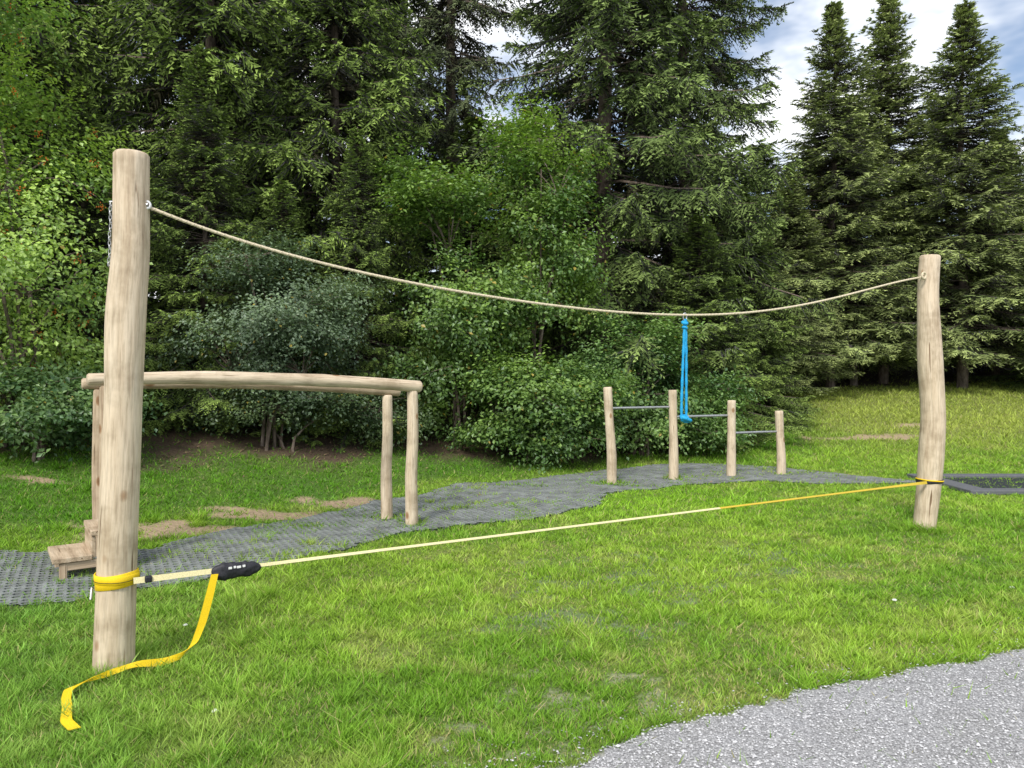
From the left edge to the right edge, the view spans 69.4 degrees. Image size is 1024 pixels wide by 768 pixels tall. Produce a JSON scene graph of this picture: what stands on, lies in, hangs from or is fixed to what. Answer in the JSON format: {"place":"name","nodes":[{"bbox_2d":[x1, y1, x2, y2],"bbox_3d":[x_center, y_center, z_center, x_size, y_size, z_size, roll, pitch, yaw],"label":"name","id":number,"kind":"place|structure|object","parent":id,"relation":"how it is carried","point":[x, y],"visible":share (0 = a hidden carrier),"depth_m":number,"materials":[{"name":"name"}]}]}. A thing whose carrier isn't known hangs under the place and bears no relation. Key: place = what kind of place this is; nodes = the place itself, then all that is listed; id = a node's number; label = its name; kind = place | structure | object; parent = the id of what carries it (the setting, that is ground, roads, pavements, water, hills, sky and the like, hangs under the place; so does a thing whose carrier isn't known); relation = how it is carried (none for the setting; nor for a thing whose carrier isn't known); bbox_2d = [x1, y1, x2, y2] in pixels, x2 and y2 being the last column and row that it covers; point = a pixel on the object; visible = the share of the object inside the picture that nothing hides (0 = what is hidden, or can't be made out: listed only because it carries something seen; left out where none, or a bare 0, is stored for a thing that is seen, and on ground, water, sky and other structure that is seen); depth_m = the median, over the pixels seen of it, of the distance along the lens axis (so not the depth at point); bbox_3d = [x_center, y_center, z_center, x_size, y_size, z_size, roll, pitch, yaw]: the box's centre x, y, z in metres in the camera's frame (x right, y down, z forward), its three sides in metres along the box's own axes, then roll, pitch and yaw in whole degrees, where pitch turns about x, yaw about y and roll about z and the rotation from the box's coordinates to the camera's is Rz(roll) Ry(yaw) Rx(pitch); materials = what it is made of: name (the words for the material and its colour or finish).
{"place":"outdoors","nodes":[
{"label":"outdoors","id":0,"kind":"place"},
{"bbox_2d":[0,325,1023,767],"bbox_3d":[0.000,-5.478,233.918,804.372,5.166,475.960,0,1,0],"label":"ground","id":1,"kind":"structure","parent":0,"point":[314,457],"depth_m":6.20,"materials":[{"name":"green plant"}]},
{"bbox_2d":[0,0,78,335],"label":"spruce tree","id":2,"kind":"object","parent":1,"relation":"on","point":[28,146],"depth_m":14.81,"materials":[{"name":"green plant"}]},
{"bbox_2d":[0,0,161,447],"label":"rowan tree","id":3,"kind":"object","parent":1,"relation":"on","point":[12,264],"visible":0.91,"depth_m":9.34,"materials":[{"name":"green plant"}]},
{"bbox_2d":[0,344,167,462],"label":"undergrowth shrub","id":4,"kind":"object","parent":1,"relation":"on","point":[55,410],"visible":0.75,"depth_m":8.63,"materials":[{"name":"green plant"}]},
{"bbox_2d":[0,76,169,422],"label":"spruce tree","id":5,"kind":"object","parent":1,"relation":"on","point":[88,206],"visible":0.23,"depth_m":10.65,"materials":[{"name":"green plant"}]},
{"bbox_2d":[0,0,197,364],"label":"spruce tree","id":6,"kind":"object","parent":1,"relation":"on","point":[71,40],"visible":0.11,"depth_m":12.32,"materials":[{"name":"green plant"}]},
{"bbox_2d":[92,149,149,674],"bbox_3d":[-2.037,0.301,3.853,0.296,3.001,0.213,0,1,0],"label":"wooden post","id":7,"kind":"object","parent":1,"relation":"on","point":[114,636],"visible":0.85,"depth_m":3.77,"materials":[{"name":"brown wood"}]},
{"bbox_2d":[107,201,111,266],"bbox_3d":[-2.070,-0.777,3.836,0.060,0.345,0.017,0,1,0],"label":"hanging chain","id":8,"kind":"object","parent":7,"relation":"hanging from","point":[109,237],"visible":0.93,"depth_m":3.83,"materials":[{"name":"metal"}]},
{"bbox_2d":[60,477,943,730],"bbox_3d":[0.981,1.194,5.548,7.490,0.512,0.784,-1,1,-34],"label":"slackline","id":9,"kind":"object","parent":7,"relation":"attached to","point":[223,571],"visible":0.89,"depth_m":3.98,"materials":[{"name":"yellow fabric"}]},
{"bbox_2d":[146,200,926,315],"bbox_3d":[1.076,-0.787,5.551,7.008,0.547,0.070,-1,1,-30],"label":"overhead rope","id":10,"kind":"object","parent":7,"relation":"attached to","point":[149,205],"visible":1,"depth_m":4.79,"materials":[{"name":"fabric"}]},
{"bbox_2d":[679,312,691,422],"bbox_3d":[1.347,-0.125,5.722,0.099,0.858,0.074,0,1,0],"label":"blue hanging sling","id":11,"kind":"object","parent":10,"relation":"hanging from","point":[684,418],"visible":1,"depth_m":5.71,"materials":[{"name":"fabric"}]},
{"bbox_2d":[104,45,297,438],"bbox_3d":[-4.860,-2.045,11.180,3.381,6.142,3.262,0,1,-9],"label":"spruce tree","id":12,"kind":"object","parent":1,"relation":"on","point":[201,117],"visible":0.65,"depth_m":10.93,"materials":[{"name":"green plant"}]},
{"bbox_2d":[5,0,407,424],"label":"spruce tree","id":13,"kind":"object","parent":1,"relation":"on","point":[173,20],"visible":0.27,"depth_m":12.18,"materials":[{"name":"green plant"}]},
{"bbox_2d":[146,0,342,299],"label":"spruce tree","id":14,"kind":"object","parent":1,"relation":"on","point":[253,96],"visible":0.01,"depth_m":17.87,"materials":[{"name":"green plant"}]},
{"bbox_2d":[81,371,422,555],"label":"parallel bars","id":15,"kind":"object","parent":1,"relation":"on","point":[387,388],"visible":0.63,"depth_m":6.96,"materials":[{"name":"brown wood"}]},
{"bbox_2d":[145,221,398,450],"bbox_3d":[-3.449,-0.671,10.616,3.404,3.495,2.720,-1,1,-35],"label":"willow shrub","id":16,"kind":"object","parent":1,"relation":"on","point":[271,322],"visible":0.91,"depth_m":10.37,"materials":[{"name":"green plant"}]},
{"bbox_2d":[209,180,347,446],"bbox_3d":[-3.725,-1.095,11.653,2.609,4.188,2.705,-1,1,-42],"label":"spruce tree","id":17,"kind":"object","parent":1,"relation":"on","point":[274,215],"visible":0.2,"depth_m":11.39,"materials":[{"name":"green plant"}]},
{"bbox_2d":[142,365,450,451],"bbox_3d":[-3.272,0.389,10.895,4.684,1.398,2.424,0,1,0],"label":"undergrowth shrub","id":18,"kind":"object","parent":1,"relation":"on","point":[369,419],"visible":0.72,"depth_m":10.59,"materials":[{"name":"green plant"}]},
{"bbox_2d":[218,0,455,420],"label":"spruce tree","id":19,"kind":"object","parent":1,"relation":"on","point":[338,26],"visible":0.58,"depth_m":13.14,"materials":[{"name":"green plant"}]},
{"bbox_2d":[285,126,441,452],"bbox_3d":[-2.414,-1.482,11.849,2.740,5.304,2.840,0,1,-16],"label":"spruce tree","id":20,"kind":"object","parent":1,"relation":"on","point":[348,206],"visible":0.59,"depth_m":11.72,"materials":[{"name":"green plant"}]},
{"bbox_2d":[316,0,440,340],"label":"spruce tree","id":21,"kind":"object","parent":1,"relation":"on","point":[409,32],"visible":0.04,"depth_m":18.64,"materials":[{"name":"green plant"}]},
{"bbox_2d":[0,357,758,503],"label":"leaf litter","id":22,"kind":"object","parent":1,"relation":"on","point":[331,448],"visible":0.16,"depth_m":10.70,"materials":[{"name":"brown plant"}]},
{"bbox_2d":[328,0,483,308],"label":"spruce tree","id":23,"kind":"object","parent":1,"relation":"on","point":[442,66],"visible":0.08,"depth_m":19.49,"materials":[{"name":"green plant"}]},
{"bbox_2d":[346,131,543,446],"bbox_3d":[-1.157,-1.537,12.264,3.456,5.353,3.129,0,1,0],"label":"hazel shrub","id":24,"kind":"object","parent":1,"relation":"on","point":[452,340],"visible":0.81,"depth_m":11.94,"materials":[{"name":"green plant"}]},
{"bbox_2d":[388,116,521,390],"bbox_3d":[-0.961,-2.872,17.309,5.966,6.566,5.338,0,1,14],"label":"spruce tree","id":25,"kind":"object","parent":1,"relation":"on","point":[465,136],"visible":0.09,"depth_m":16.85,"materials":[{"name":"green plant"}]},
{"bbox_2d":[0,463,915,606],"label":"rubber mat","id":26,"kind":"object","parent":1,"relation":"on","point":[344,531],"visible":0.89,"depth_m":7.64,"materials":[{"name":"grey rubber"}]},
{"bbox_2d":[48,519,97,578],"bbox_3d":[-3.337,1.291,5.800,0.490,0.365,0.500,-1,1,-36],"label":"wooden step","id":27,"kind":"object","parent":26,"relation":"on","point":[69,557],"visible":0.62,"depth_m":5.62,"materials":[{"name":"brown wood"}]},
{"bbox_2d":[385,0,548,276],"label":"spruce tree","id":28,"kind":"object","parent":1,"relation":"on","point":[446,38],"visible":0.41,"depth_m":18.57,"materials":[{"name":"green plant"}]},
{"bbox_2d":[1,0,1023,368],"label":"distant forest","id":29,"kind":"object","parent":1,"relation":"on","point":[767,162],"visible":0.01,"depth_m":24.80,"materials":[{"name":"green plant"}]},
{"bbox_2d":[431,106,615,434],"bbox_3d":[0.237,-2.313,15.774,4.892,6.979,5.071,0,1,-19],"label":"spruce tree","id":30,"kind":"object","parent":1,"relation":"on","point":[555,332],"visible":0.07,"depth_m":14.96,"materials":[{"name":"green plant"}]},
{"bbox_2d":[449,86,633,429],"bbox_3d":[0.460,-1.971,12.963,3.537,6.479,2.774,0,1,0],"label":"hazel shrub","id":31,"kind":"object","parent":1,"relation":"on","point":[554,206],"visible":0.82,"depth_m":12.77,"materials":[{"name":"green plant"}]},
{"bbox_2d":[425,341,657,474],"bbox_3d":[0.274,0.365,11.776,3.450,2.121,2.734,1,1,42],"label":"hazel shrub","id":32,"kind":"object","parent":1,"relation":"on","point":[522,396],"visible":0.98,"depth_m":11.37,"materials":[{"name":"green plant"}]},
{"bbox_2d":[445,0,792,453],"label":"spruce tree","id":33,"kind":"object","parent":1,"relation":"on","point":[599,26],"visible":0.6,"depth_m":14.46,"materials":[{"name":"green plant"}]},
{"bbox_2d":[543,302,769,457],"bbox_3d":[2.450,-0.003,12.887,4.000,3.002,2.280,0,1,-8],"label":"dogwood shrub","id":34,"kind":"object","parent":1,"relation":"on","point":[656,428],"visible":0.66,"depth_m":12.68,"materials":[{"name":"green plant"}]},
{"bbox_2d":[603,387,785,483],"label":"push up bars","id":35,"kind":"object","parent":1,"relation":"on","point":[730,415],"visible":0.84,"depth_m":10.43,"materials":[{"name":"brown wood"}]},
{"bbox_2d":[575,0,842,426],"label":"spruce tree","id":36,"kind":"object","parent":1,"relation":"on","point":[725,67],"visible":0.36,"depth_m":15.68,"materials":[{"name":"green plant"}]},
{"bbox_2d":[626,214,814,451],"bbox_3d":[3.617,-0.951,14.384,3.914,4.746,4.057,1,1,41],"label":"spruce tree","id":37,"kind":"object","parent":1,"relation":"on","point":[700,233],"visible":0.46,"depth_m":14.20,"materials":[{"name":"green plant"}]},
{"bbox_2d":[713,192,821,431],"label":"spruce tree","id":38,"kind":"object","parent":1,"relation":"on","point":[779,402],"visible":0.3,"depth_m":16.11,"materials":[{"name":"green plant"}]},
{"bbox_2d":[717,185,850,395],"bbox_3d":[6.292,-2.226,20.040,5.019,6.122,5.477,0,1,5],"label":"spruce tree","id":39,"kind":"object","parent":1,"relation":"on","point":[803,382],"visible":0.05,"depth_m":18.84,"materials":[{"name":"green plant"}]},
{"bbox_2d":[762,165,876,393],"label":"spruce tree","id":40,"kind":"object","parent":1,"relation":"on","point":[799,263],"visible":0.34,"depth_m":20.51,"materials":[{"name":"green plant"}]},
{"bbox_2d":[753,0,996,388],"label":"spruce tree","id":41,"kind":"object","parent":1,"relation":"on","point":[826,101],"visible":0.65,"depth_m":20.88,"materials":[{"name":"green plant"}]},
{"bbox_2d":[803,104,971,385],"bbox_3d":[9.928,-4.018,22.058,5.960,8.978,6.504,0,1,19],"label":"spruce tree","id":42,"kind":"object","parent":1,"relation":"on","point":[890,354],"visible":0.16,"depth_m":21.30,"materials":[{"name":"green plant"}]},
{"bbox_2d":[803,0,1023,383],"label":"spruce tree","id":43,"kind":"object","parent":1,"relation":"on","point":[884,36],"visible":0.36,"depth_m":22.04,"materials":[{"name":"green plant"}]},
{"bbox_2d":[835,0,1023,388],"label":"spruce tree","id":44,"kind":"object","parent":1,"relation":"on","point":[997,247],"visible":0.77,"depth_m":20.74,"materials":[{"name":"green plant"}]},
{"bbox_2d":[913,254,945,529],"bbox_3d":[4.132,0.233,7.317,0.292,3.004,0.238,0,1,0],"label":"wooden post","id":45,"kind":"object","parent":1,"relation":"on","point":[932,432],"visible":0.87,"depth_m":7.23,"materials":[{"name":"brown wood"}]},
{"bbox_2d":[907,474,1023,494],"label":"ground trampoline","id":46,"kind":"object","parent":1,"relation":"on","point":[965,486],"visible":0.7,"depth_m":10.04,"materials":[{"name":"grey rubber"}]},
{"bbox_2d":[944,130,1023,375],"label":"spruce tree","id":47,"kind":"object","parent":1,"relation":"on","point":[1014,181],"visible":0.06,"depth_m":22.59,"materials":[{"name":"green plant"}]},
{"bbox_2d":[968,282,1023,389],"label":"spruce tree","id":48,"kind":"object","parent":1,"relation":"on","point":[1017,375],"visible":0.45,"depth_m":22.06,"materials":[{"name":"green plant"}]},
{"bbox_2d":[22,0,1023,308],"label":"sky","id":49,"kind":"structure","parent":0,"point":[788,40],"materials":[{"name":"white"}]}
]}

